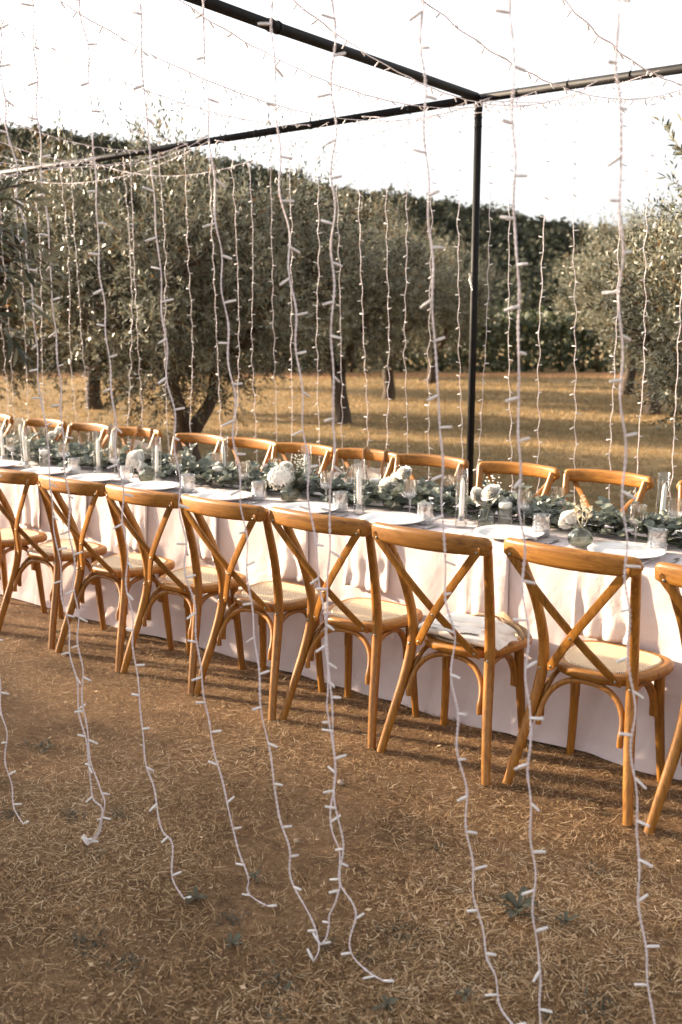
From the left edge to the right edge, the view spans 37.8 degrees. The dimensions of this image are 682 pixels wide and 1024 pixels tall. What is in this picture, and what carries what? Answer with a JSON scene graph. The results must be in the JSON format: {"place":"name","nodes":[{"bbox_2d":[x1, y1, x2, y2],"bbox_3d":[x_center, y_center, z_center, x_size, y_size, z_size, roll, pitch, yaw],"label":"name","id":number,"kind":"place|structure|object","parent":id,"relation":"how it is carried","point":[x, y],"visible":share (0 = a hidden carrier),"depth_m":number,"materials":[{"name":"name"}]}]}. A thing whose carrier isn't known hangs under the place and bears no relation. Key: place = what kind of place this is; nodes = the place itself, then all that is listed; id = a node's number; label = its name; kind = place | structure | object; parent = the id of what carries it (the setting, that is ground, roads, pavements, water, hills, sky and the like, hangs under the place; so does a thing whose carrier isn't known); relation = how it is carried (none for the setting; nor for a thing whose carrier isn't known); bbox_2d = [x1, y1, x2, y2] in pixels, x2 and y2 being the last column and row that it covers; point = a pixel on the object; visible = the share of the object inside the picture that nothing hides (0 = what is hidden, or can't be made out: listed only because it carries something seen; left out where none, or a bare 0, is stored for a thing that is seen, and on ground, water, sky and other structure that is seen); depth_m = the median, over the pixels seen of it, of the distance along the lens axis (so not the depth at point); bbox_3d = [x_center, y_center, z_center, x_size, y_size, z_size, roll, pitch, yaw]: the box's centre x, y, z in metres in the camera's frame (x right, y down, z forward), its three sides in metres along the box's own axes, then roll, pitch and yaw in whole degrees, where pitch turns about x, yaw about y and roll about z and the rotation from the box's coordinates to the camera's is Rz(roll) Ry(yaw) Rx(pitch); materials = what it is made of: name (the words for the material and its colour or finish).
{"place":"outdoors","nodes":[
{"label":"outdoors","id":0,"kind":"place"},
{"bbox_2d":[0,153,575,339],"bbox_3d":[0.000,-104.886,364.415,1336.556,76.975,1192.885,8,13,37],"label":"hill","id":1,"kind":"structure","parent":0,"point":[449,230],"depth_m":206.36,"materials":[{"name":"green plant"}]},
{"bbox_2d":[0,121,676,325],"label":"hill forest","id":2,"kind":"object","parent":1,"relation":"on","point":[556,237],"visible":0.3,"depth_m":200.73,"materials":[{"name":"green plant"}]},
{"bbox_2d":[0,373,665,377],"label":"dirt track","id":3,"kind":"structure","parent":0,"point":[455,374],"depth_m":34.41,"materials":[{"name":"soil"}]},
{"bbox_2d":[0,340,681,1023],"bbox_3d":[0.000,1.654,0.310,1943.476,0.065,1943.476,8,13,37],"label":"ground","id":4,"kind":"structure","parent":0,"point":[54,714],"depth_m":3.50,"materials":[{"name":"brown soil"}]},
{"bbox_2d":[0,528,46,612],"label":"cross back chair","id":5,"kind":"object","parent":4,"relation":"on","point":[7,538],"visible":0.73,"depth_m":5.79,"materials":[{"name":"brown wood"}]},
{"bbox_2d":[0,166,73,366],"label":"olive tree","id":6,"kind":"object","parent":4,"relation":"on","point":[16,244],"visible":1,"depth_m":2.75,"materials":[{"name":"green plant"}]},
{"bbox_2d":[22,418,66,445],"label":"cross back chair","id":7,"kind":"object","parent":4,"relation":"on","point":[35,422],"visible":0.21,"depth_m":8.29,"materials":[{"name":"brown wood"}]},
{"bbox_2d":[0,468,106,648],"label":"cross back chair","id":8,"kind":"object","parent":4,"relation":"on","point":[46,553],"visible":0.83,"depth_m":5.29,"materials":[{"name":"brown wood"}]},
{"bbox_2d":[0,90,114,413],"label":"olive tree","id":9,"kind":"object","parent":4,"relation":"on","point":[20,363],"visible":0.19,"depth_m":12.73,"materials":[{"name":"green plant"}]},
{"bbox_2d":[65,422,111,448],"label":"cross back chair","id":10,"kind":"object","parent":4,"relation":"on","point":[103,429],"visible":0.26,"depth_m":7.91,"materials":[{"name":"brown wood"}]},
{"bbox_2d":[3,180,194,409],"bbox_3d":[-4.918,-4.413,20.205,4.419,4.868,4.236,-3,11,-13],"label":"olive tree","id":11,"kind":"object","parent":4,"relation":"on","point":[92,404],"visible":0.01,"depth_m":20.46,"materials":[{"name":"green plant"}]},
{"bbox_2d":[38,474,174,671],"bbox_3d":[-1.154,0.263,5.044,0.512,0.946,0.589,8,13,37],"label":"cross back chair","id":12,"kind":"object","parent":4,"relation":"on","point":[112,568],"visible":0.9,"depth_m":4.90,"materials":[{"name":"brown wood"}]},
{"bbox_2d":[109,427,161,454],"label":"cross back chair","id":13,"kind":"object","parent":4,"relation":"on","point":[145,432],"visible":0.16,"depth_m":7.57,"materials":[{"name":"brown wood"}]},
{"bbox_2d":[127,425,161,453],"bbox_3d":[-1.514,-0.420,7.618,0.348,0.493,0.135,7,13,34],"label":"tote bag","id":14,"kind":"object","parent":13,"relation":"hanging from","point":[134,442],"visible":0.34,"depth_m":7.62,"materials":[{"name":"fabric"}]},
{"bbox_2d":[104,484,246,694],"bbox_3d":[-0.754,0.319,4.748,0.512,0.946,0.589,8,13,37],"label":"cross back chair","id":15,"kind":"object","parent":4,"relation":"on","point":[204,580],"visible":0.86,"depth_m":4.62,"materials":[{"name":"brown wood"}]},
{"bbox_2d":[0,79,380,466],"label":"olive tree","id":16,"kind":"object","parent":4,"relation":"on","point":[116,283],"visible":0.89,"depth_m":10.38,"materials":[{"name":"green plant"}]},
{"bbox_2d":[170,433,225,461],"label":"cross back chair","id":17,"kind":"object","parent":4,"relation":"on","point":[201,438],"visible":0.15,"depth_m":7.12,"materials":[{"name":"brown wood"}]},
{"bbox_2d":[219,437,277,476],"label":"cross back chair","id":18,"kind":"object","parent":4,"relation":"on","point":[253,443],"visible":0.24,"depth_m":6.83,"materials":[{"name":"brown wood"}]},
{"bbox_2d":[180,494,326,719],"bbox_3d":[-0.359,0.374,4.455,0.512,0.946,0.589,9,14,38],"label":"cross back chair","id":19,"kind":"object","parent":4,"relation":"on","point":[277,596],"visible":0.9,"depth_m":4.31,"materials":[{"name":"brown wood"}]},
{"bbox_2d":[271,442,333,477],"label":"cross back chair","id":20,"kind":"object","parent":4,"relation":"on","point":[283,448],"visible":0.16,"depth_m":6.54,"materials":[{"name":"brown wood"}]},
{"bbox_2d":[5,305,625,365],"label":"vine row","id":21,"kind":"object","parent":4,"relation":"on","point":[593,359],"visible":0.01,"depth_m":42.90,"materials":[{"name":"green plant"}]},
{"bbox_2d":[1,304,663,368],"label":"vine row","id":22,"kind":"object","parent":4,"relation":"on","point":[580,354],"visible":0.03,"depth_m":39.84,"materials":[{"name":"green plant"}]},
{"bbox_2d":[0,300,680,372],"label":"vine row","id":23,"kind":"object","parent":4,"relation":"on","point":[525,325],"visible":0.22,"depth_m":36.88,"materials":[{"name":"green plant"}]},
{"bbox_2d":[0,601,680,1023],"bbox_3d":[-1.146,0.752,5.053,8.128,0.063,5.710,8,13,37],"label":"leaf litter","id":24,"kind":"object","parent":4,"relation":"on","point":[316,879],"visible":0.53,"depth_m":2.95,"materials":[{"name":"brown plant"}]},
{"bbox_2d":[0,452,681,779],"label":"tablecloth","id":25,"kind":"object","parent":4,"relation":"on","point":[597,725],"visible":0.37,"depth_m":4.45,"materials":[{"name":"fabric"}]},
{"bbox_2d":[15,474,68,527],"bbox_3d":[-1.821,-0.079,6.068,0.243,0.293,0.241,8,13,37],"label":"napkin","id":26,"kind":"object","parent":25,"relation":"hanging from","point":[30,514],"visible":0.5,"depth_m":5.98,"materials":[{"name":"fabric"}]},
{"bbox_2d":[21,467,70,475],"bbox_3d":[-1.807,-0.245,6.090,0.302,0.022,0.302,8,13,37],"label":"plate","id":27,"kind":"object","parent":25,"relation":"on","point":[45,470],"visible":0.69,"depth_m":6.14,"materials":[{"name":"white ceramic"}]},
{"bbox_2d":[60,481,115,533],"bbox_3d":[-1.471,-0.034,5.802,0.243,0.284,0.247,8,13,37],"label":"napkin","id":28,"kind":"object","parent":25,"relation":"hanging from","point":[78,509],"visible":0.42,"depth_m":5.71,"materials":[{"name":"fabric"}]},
{"bbox_2d":[67,473,118,482],"bbox_3d":[-1.450,-0.194,5.816,0.302,0.022,0.302,8,13,37],"label":"plate","id":29,"kind":"object","parent":25,"relation":"on","point":[98,477],"visible":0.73,"depth_m":5.87,"materials":[{"name":"white ceramic"}]},
{"bbox_2d":[115,489,176,550],"bbox_3d":[-1.080,0.033,5.507,0.247,0.307,0.255,8,13,37],"label":"napkin","id":30,"kind":"object","parent":25,"relation":"hanging from","point":[139,512],"visible":0.3,"depth_m":5.40,"materials":[{"name":"fabric"}]},
{"bbox_2d":[126,481,179,490],"bbox_3d":[-1.043,-0.140,5.530,0.302,0.022,0.302,8,13,37],"label":"plate","id":31,"kind":"object","parent":25,"relation":"on","point":[156,485],"visible":0.87,"depth_m":5.58,"materials":[{"name":"white ceramic"}]},
{"bbox_2d":[184,499,246,560],"bbox_3d":[-0.654,0.082,5.194,0.243,0.288,0.242,8,13,37],"label":"napkin","id":32,"kind":"object","parent":25,"relation":"hanging from","point":[204,551],"visible":0.28,"depth_m":5.11,"materials":[{"name":"fabric"}]},
{"bbox_2d":[195,490,252,500],"bbox_3d":[-0.612,-0.081,5.215,0.302,0.022,0.302,8,13,37],"label":"plate","id":33,"kind":"object","parent":25,"relation":"on","point":[222,495],"visible":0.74,"depth_m":5.26,"materials":[{"name":"white ceramic"}]},
{"bbox_2d":[280,483,298,501],"bbox_3d":[-0.269,-0.104,5.187,0.103,0.094,0.103,3,11,17],"label":"bud vase","id":34,"kind":"object","parent":25,"relation":"on","point":[292,499],"visible":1,"depth_m":5.18,"materials":[{"name":"clear glass"}]},
{"bbox_2d":[267,464,293,496],"bbox_3d":[-0.315,-0.168,5.237,0.148,0.167,0.153,8,13,37],"label":"white hydrangea","id":35,"kind":"object","parent":34,"relation":"in","point":[278,475],"visible":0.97,"depth_m":5.19,"materials":[{"name":"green plant"}]},
{"bbox_2d":[268,512,336,581],"bbox_3d":[-0.189,0.157,4.841,0.242,0.305,0.254,8,13,37],"label":"napkin","id":36,"kind":"object","parent":25,"relation":"hanging from","point":[289,566],"visible":0.4,"depth_m":4.76,"materials":[{"name":"fabric"}]},
{"bbox_2d":[278,502,338,513],"bbox_3d":[-0.160,-0.014,4.858,0.302,0.022,0.302,8,13,37],"label":"plate","id":37,"kind":"object","parent":25,"relation":"on","point":[315,507],"visible":0.58,"depth_m":4.92,"materials":[{"name":"white ceramic"}]},
{"bbox_2d":[0,432,681,547],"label":"eucalyptus garland","id":38,"kind":"object","parent":25,"relation":"on","point":[610,515],"visible":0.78,"depth_m":4.97,"materials":[{"name":"green plant"}]},
{"bbox_2d":[344,523,417,592],"bbox_3d":[0.179,0.196,4.565,0.247,0.279,0.250,8,13,37],"label":"napkin","id":39,"kind":"object","parent":25,"relation":"hanging from","point":[356,574],"visible":0.48,"depth_m":4.50,"materials":[{"name":"fabric"}]},
{"bbox_2d":[360,512,424,525],"bbox_3d":[0.237,0.036,4.592,0.302,0.022,0.302,8,13,37],"label":"plate","id":40,"kind":"object","parent":25,"relation":"on","point":[399,518],"visible":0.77,"depth_m":4.64,"materials":[{"name":"white ceramic"}]},
{"bbox_2d":[455,469,468,527],"bbox_3d":[0.546,-0.064,4.505,0.058,0.266,0.058,-8,13,-36],"label":"taper candle","id":41,"kind":"object","parent":25,"relation":"on","point":[461,506],"visible":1,"depth_m":4.50,"materials":[{"name":"white wax"}]},
{"bbox_2d":[457,535,532,620],"bbox_3d":[0.651,0.274,4.215,0.246,0.304,0.250,8,13,37],"label":"napkin","id":42,"kind":"object","parent":25,"relation":"hanging from","point":[470,588],"visible":0.53,"depth_m":4.14,"materials":[{"name":"fabric"}]},
{"bbox_2d":[473,524,544,539],"bbox_3d":[0.722,0.093,4.285,0.302,0.022,0.302,8,13,37],"label":"plate","id":43,"kind":"object","parent":25,"relation":"on","point":[501,532],"visible":0.84,"depth_m":4.33,"materials":[{"name":"white ceramic"}]},
{"bbox_2d":[568,523,592,547],"bbox_3d":[0.989,0.097,4.111,0.103,0.094,0.103,5,12,24],"label":"bud vase","id":44,"kind":"object","parent":25,"relation":"on","point":[569,541],"visible":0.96,"depth_m":4.11,"materials":[{"name":"clear glass"}]},
{"bbox_2d":[558,510,580,542],"bbox_3d":[0.975,0.053,4.198,0.094,0.116,0.183,-2,11,-8],"label":"white rose","id":45,"kind":"object","parent":44,"relation":"in","point":[568,519],"visible":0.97,"depth_m":4.22,"materials":[{"name":"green plant"}]},
{"bbox_2d":[571,558,655,644],"bbox_3d":[1.069,0.330,3.908,0.242,0.300,0.241,8,13,37],"label":"napkin","id":46,"kind":"object","parent":25,"relation":"hanging from","point":[609,622],"visible":0.57,"depth_m":3.83,"materials":[{"name":"fabric"}]},
{"bbox_2d":[587,541,665,558],"bbox_3d":[1.130,0.158,3.943,0.302,0.022,0.302,8,13,37],"label":"plate","id":47,"kind":"object","parent":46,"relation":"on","point":[640,550],"visible":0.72,"depth_m":3.99,"materials":[{"name":"white ceramic"}]},
{"bbox_3d":[0.655,0.017,4.514,0.079,0.103,0.079,-1,11,-5],"label":"bud vase","id":48,"kind":"object","parent":25,"relation":"on","visible":0},
{"bbox_2d":[481,484,500,522],"bbox_3d":[0.681,-0.040,4.537,0.087,0.172,0.093,-1,11,-4],"label":"white rose","id":49,"kind":"object","parent":48,"relation":"in","point":[490,493],"visible":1,"depth_m":4.52,"materials":[{"name":"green plant"}]},
{"bbox_3d":[-1.133,-0.219,5.810,0.098,0.089,0.098,4,11,22],"label":"bud vase","id":50,"kind":"object","parent":25,"relation":"on","visible":0},
{"bbox_2d":[125,449,145,476],"bbox_3d":[-1.224,-0.290,5.928,0.117,0.153,0.283,-2,11,-13],"label":"white peony","id":51,"kind":"object","parent":50,"relation":"in","point":[133,457],"visible":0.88,"depth_m":5.96,"materials":[{"name":"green plant"}]},
{"bbox_2d":[218,175,463,424],"bbox_3d":[-0.044,-3.573,17.165,4.217,4.298,4.039,-10,15,-44],"label":"olive tree","id":52,"kind":"object","parent":4,"relation":"on","point":[375,299],"visible":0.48,"depth_m":16.80,"materials":[{"name":"green plant"}]},
{"bbox_2d":[0,0,681,495],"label":"pergola frame","id":53,"kind":"object","parent":4,"relation":"on","point":[252,18],"visible":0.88,"depth_m":6.54,"materials":[{"name":"black metal"}]},
{"bbox_2d":[0,475,28,823],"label":"fairy light string","id":54,"kind":"object","parent":53,"relation":"hanging from","point":[13,804],"visible":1,"depth_m":3.35,"materials":[{"name":"white plastic"}]},
{"bbox_2d":[0,24,110,845],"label":"fairy light string","id":55,"kind":"object","parent":53,"relation":"hanging from","point":[45,422],"visible":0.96,"depth_m":3.07,"materials":[{"name":"white plastic"}]},
{"bbox_2d":[21,0,109,842],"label":"fairy light string","id":56,"kind":"object","parent":53,"relation":"hanging from","point":[59,374],"visible":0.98,"depth_m":3.02,"materials":[{"name":"white plastic"}]},
{"bbox_2d":[74,0,191,898],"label":"fairy light string","id":57,"kind":"object","parent":53,"relation":"hanging from","point":[119,473],"visible":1,"depth_m":2.85,"materials":[{"name":"white plastic"}]},
{"bbox_2d":[0,19,310,127],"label":"fairy light string","id":58,"kind":"object","parent":53,"relation":"hanging from","point":[1,24],"visible":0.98,"depth_m":5.46,"materials":[{"name":"white plastic"}]},
{"bbox_2d":[132,0,276,906],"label":"fairy light string","id":59,"kind":"object","parent":53,"relation":"hanging from","point":[174,409],"visible":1,"depth_m":2.79,"materials":[{"name":"white plastic"}]},
{"bbox_2d":[195,0,319,961],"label":"fairy light string","id":60,"kind":"object","parent":53,"relation":"hanging from","point":[239,490],"visible":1,"depth_m":2.57,"materials":[{"name":"white plastic"}]},
{"bbox_2d":[59,0,490,125],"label":"fairy light string","id":61,"kind":"object","parent":53,"relation":"hanging from","point":[155,57],"visible":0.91,"depth_m":4.62,"materials":[{"name":"white plastic"}]},
{"bbox_2d":[258,0,347,944],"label":"fairy light string","id":62,"kind":"object","parent":53,"relation":"hanging from","point":[299,432],"visible":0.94,"depth_m":2.47,"materials":[{"name":"white plastic"}]},
{"bbox_2d":[163,0,539,112],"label":"fairy light string","id":63,"kind":"object","parent":53,"relation":"hanging from","point":[229,35],"visible":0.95,"depth_m":4.48,"materials":[{"name":"white plastic"}]},
{"bbox_2d":[315,0,393,982],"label":"fairy light string","id":64,"kind":"object","parent":53,"relation":"hanging from","point":[334,55],"visible":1,"depth_m":2.42,"materials":[{"name":"white plastic"}]},
{"bbox_2d":[381,118,391,466],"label":"fairy light string","id":65,"kind":"object","parent":53,"relation":"hanging from","point":[386,282],"visible":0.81,"depth_m":7.10,"materials":[{"name":"white plastic"}]},
{"bbox_2d":[401,114,410,485],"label":"fairy light string","id":66,"kind":"object","parent":53,"relation":"hanging from","point":[405,304],"visible":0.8,"depth_m":7.01,"materials":[{"name":"white plastic"}]},
{"bbox_2d":[424,110,435,496],"bbox_3d":[0.620,-1.164,6.918,0.108,3.090,0.076,3,11,17],"label":"fairy light string","id":67,"kind":"object","parent":53,"relation":"hanging from","point":[430,308],"visible":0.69,"depth_m":6.89,"materials":[{"name":"white plastic"}]},
{"bbox_2d":[293,0,597,111],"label":"fairy light string","id":68,"kind":"object","parent":53,"relation":"hanging from","point":[363,53],"visible":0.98,"depth_m":4.36,"materials":[{"name":"white plastic"}]},
{"bbox_2d":[453,113,464,475],"bbox_3d":[0.805,-1.142,6.806,0.134,3.092,0.070,1,11,5],"label":"fairy light string","id":69,"kind":"object","parent":53,"relation":"hanging from","point":[459,280],"visible":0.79,"depth_m":6.73,"materials":[{"name":"white plastic"}]},
{"bbox_2d":[409,0,525,1023],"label":"fairy light string","id":70,"kind":"object","parent":53,"relation":"hanging from","point":[421,12],"visible":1,"depth_m":2.26,"materials":[{"name":"white plastic"}]},
{"bbox_2d":[473,106,494,473],"bbox_3d":[0.945,-1.124,6.708,0.140,3.093,0.071,-2,11,-11],"label":"fairy light string","id":71,"kind":"object","parent":53,"relation":"hanging from","point":[487,282],"visible":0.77,"depth_m":6.64,"materials":[{"name":"white plastic"}]},
{"bbox_2d":[505,103,514,491],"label":"fairy light string","id":72,"kind":"object","parent":53,"relation":"hanging from","point":[509,293],"visible":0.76,"depth_m":6.51,"materials":[{"name":"white plastic"}]},
{"bbox_2d":[362,70,660,120],"bbox_3d":[0.979,-2.569,6.289,2.102,0.121,0.046,8,13,37],"label":"fairy light string","id":73,"kind":"object","parent":53,"relation":"hanging from","point":[509,108],"visible":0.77,"depth_m":6.27,"materials":[{"name":"white plastic"}]},
{"bbox_2d":[495,0,552,1023],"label":"fairy light string","id":74,"kind":"object","parent":53,"relation":"hanging from","point":[513,218],"visible":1,"depth_m":2.12,"materials":[{"name":"white plastic"}]},
{"bbox_2d":[533,106,549,492],"bbox_3d":[1.286,-1.074,6.442,0.101,3.093,0.071,-5,12,-26],"label":"fairy light string","id":75,"kind":"object","parent":53,"relation":"hanging from","point":[541,297],"visible":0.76,"depth_m":6.35,"materials":[{"name":"white plastic"}]},
{"bbox_2d":[421,0,679,105],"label":"fairy light string","id":76,"kind":"object","parent":53,"relation":"hanging from","point":[476,40],"visible":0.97,"depth_m":4.01,"materials":[{"name":"white plastic"}]},
{"bbox_2d":[569,104,580,502],"bbox_3d":[1.495,-1.050,6.310,0.175,3.090,0.094,8,13,37],"label":"fairy light string","id":77,"kind":"object","parent":53,"relation":"hanging from","point":[574,299],"visible":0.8,"depth_m":6.28,"materials":[{"name":"white plastic"}]},
{"bbox_2d":[606,81,626,492],"bbox_3d":[1.695,-1.020,6.149,0.104,3.090,0.112,-6,12,-29],"label":"fairy light string","id":78,"kind":"object","parent":53,"relation":"hanging from","point":[616,301],"visible":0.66,"depth_m":6.13,"materials":[{"name":"white plastic"}]},
{"bbox_2d":[561,0,681,89],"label":"fairy light string","id":79,"kind":"object","parent":53,"relation":"hanging from","point":[620,54],"visible":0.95,"depth_m":3.52,"materials":[{"name":"white plastic"}]},
{"bbox_2d":[602,0,659,1023],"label":"fairy light string","id":80,"kind":"object","parent":53,"relation":"hanging from","point":[620,380],"visible":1,"depth_m":2.07,"materials":[{"name":"white plastic"}]},
{"bbox_2d":[633,77,656,493],"bbox_3d":[1.821,-1.000,6.038,0.093,3.090,0.104,1,11,6],"label":"fairy light string","id":81,"kind":"object","parent":53,"relation":"hanging from","point":[644,282],"visible":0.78,"depth_m":5.98,"materials":[{"name":"white plastic"}]},
{"bbox_2d":[0,595,681,1023],"bbox_3d":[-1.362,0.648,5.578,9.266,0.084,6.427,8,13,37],"label":"dry straw","id":82,"kind":"object","parent":4,"relation":"on","point":[446,991],"visible":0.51,"depth_m":2.95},
{"bbox_2d":[269,506,422,748],"bbox_3d":[0.052,0.428,4.166,0.512,0.946,0.589,8,13,37],"label":"cross back chair","id":83,"kind":"object","parent":4,"relation":"on","point":[375,615],"visible":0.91,"depth_m":4.02,"materials":[{"name":"brown wood"}]},
{"bbox_2d":[332,448,398,479],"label":"cross back chair","id":84,"kind":"object","parent":4,"relation":"on","point":[344,454],"visible":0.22,"depth_m":6.25,"materials":[{"name":"brown wood"}]},
{"bbox_2d":[351,446,393,479],"bbox_3d":[0.196,-0.169,6.279,0.348,0.493,0.133,8,13,37],"label":"tote bag","id":85,"kind":"object","parent":84,"relation":"hanging from","point":[367,471],"visible":0.31,"depth_m":6.30,"materials":[{"name":"fabric"}]},
{"bbox_2d":[309,209,479,400],"bbox_3d":[0.979,-4.670,22.834,3.978,4.381,3.813,5,12,23],"label":"olive tree","id":86,"kind":"object","parent":4,"relation":"on","point":[447,282],"visible":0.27,"depth_m":22.37,"materials":[{"name":"green plant"}]},
{"bbox_2d":[394,454,468,486],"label":"cross back chair","id":87,"kind":"object","parent":4,"relation":"on","point":[460,466],"visible":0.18,"depth_m":5.95,"materials":[{"name":"brown wood"}]},
{"bbox_2d":[391,230,509,383],"bbox_3d":[2.647,-5.937,29.257,4.227,4.498,4.413,-6,12,-31],"label":"olive tree","id":88,"kind":"object","parent":4,"relation":"on","point":[465,290],"visible":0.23,"depth_m":28.93,"materials":[{"name":"green plant"}]},
{"bbox_2d":[372,522,531,785],"bbox_3d":[0.458,0.487,3.851,0.512,0.946,0.589,8,13,37],"label":"cross back chair","id":89,"kind":"object","parent":4,"relation":"on","point":[388,538],"visible":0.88,"depth_m":3.69,"materials":[{"name":"brown wood"}]},
{"bbox_2d":[418,612,530,649],"bbox_3d":[0.547,0.488,3.907,0.422,0.196,0.329,9,14,39],"label":"seat cushion","id":90,"kind":"object","parent":89,"relation":"on","point":[470,628],"visible":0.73,"depth_m":3.82,"materials":[{"name":"fabric"}]},
{"bbox_2d":[476,461,559,497],"bbox_3d":[0.857,0.227,5.483,0.512,0.946,0.589,8,13,36],"label":"cross back chair","id":91,"kind":"object","parent":4,"relation":"on","point":[551,475],"visible":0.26,"depth_m":5.61,"materials":[{"name":"brown wood"}]},
{"bbox_2d":[499,886,537,918],"bbox_3d":[0.498,1.119,2.835,0.122,0.060,0.117,-5,12,-27],"label":"weed","id":92,"kind":"object","parent":4,"relation":"on","point":[518,906],"visible":0.94,"depth_m":2.83,"materials":[{"name":"green plant"}]},
{"bbox_2d":[502,537,673,825],"bbox_3d":[0.910,0.541,3.561,0.512,0.946,0.589,9,14,40],"label":"cross back chair","id":93,"kind":"object","parent":4,"relation":"on","point":[577,659],"visible":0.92,"depth_m":3.45,"materials":[{"name":"brown wood"}]},
{"bbox_2d":[572,986,622,1023],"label":"weed","id":94,"kind":"object","parent":4,"relation":"on","point":[602,1005],"visible":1,"depth_m":2.46,"materials":[{"name":"green plant"}]},
{"bbox_2d":[561,469,653,521],"bbox_3d":[1.268,0.282,5.188,0.512,0.946,0.589,9,14,38],"label":"cross back chair","id":95,"kind":"object","parent":4,"relation":"on","point":[644,483],"visible":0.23,"depth_m":5.32,"materials":[{"name":"brown wood"}]},
{"bbox_2d":[536,203,681,394],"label":"olive tree","id":96,"kind":"object","parent":4,"relation":"on","point":[631,375],"visible":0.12,"depth_m":24.55,"materials":[{"name":"green plant"}]},
{"bbox_2d":[556,199,681,414],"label":"olive tree","id":97,"kind":"object","parent":4,"relation":"on","point":[595,315],"visible":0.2,"depth_m":18.99,"materials":[{"name":"green plant"}]},
{"bbox_2d":[575,113,681,445],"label":"olive tree","id":98,"kind":"object","parent":4,"relation":"on","point":[667,266],"visible":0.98,"depth_m":7.90,"materials":[{"name":"green plant"}]},
{"bbox_2d":[644,562,681,834],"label":"cross back chair","id":99,"kind":"object","parent":4,"relation":"on","point":[668,576],"visible":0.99,"depth_m":3.27,"materials":[{"name":"brown wood"}]},
{"bbox_2d":[0,371,681,520],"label":"field grass","id":100,"kind":"structure","parent":0,"point":[486,426],"depth_m":18.75,"materials":[{"name":"brown plant"}]},
{"bbox_2d":[0,0,681,230],"label":"sky","id":101,"kind":"structure","parent":0,"point":[553,46],"materials":[{"name":"white"}]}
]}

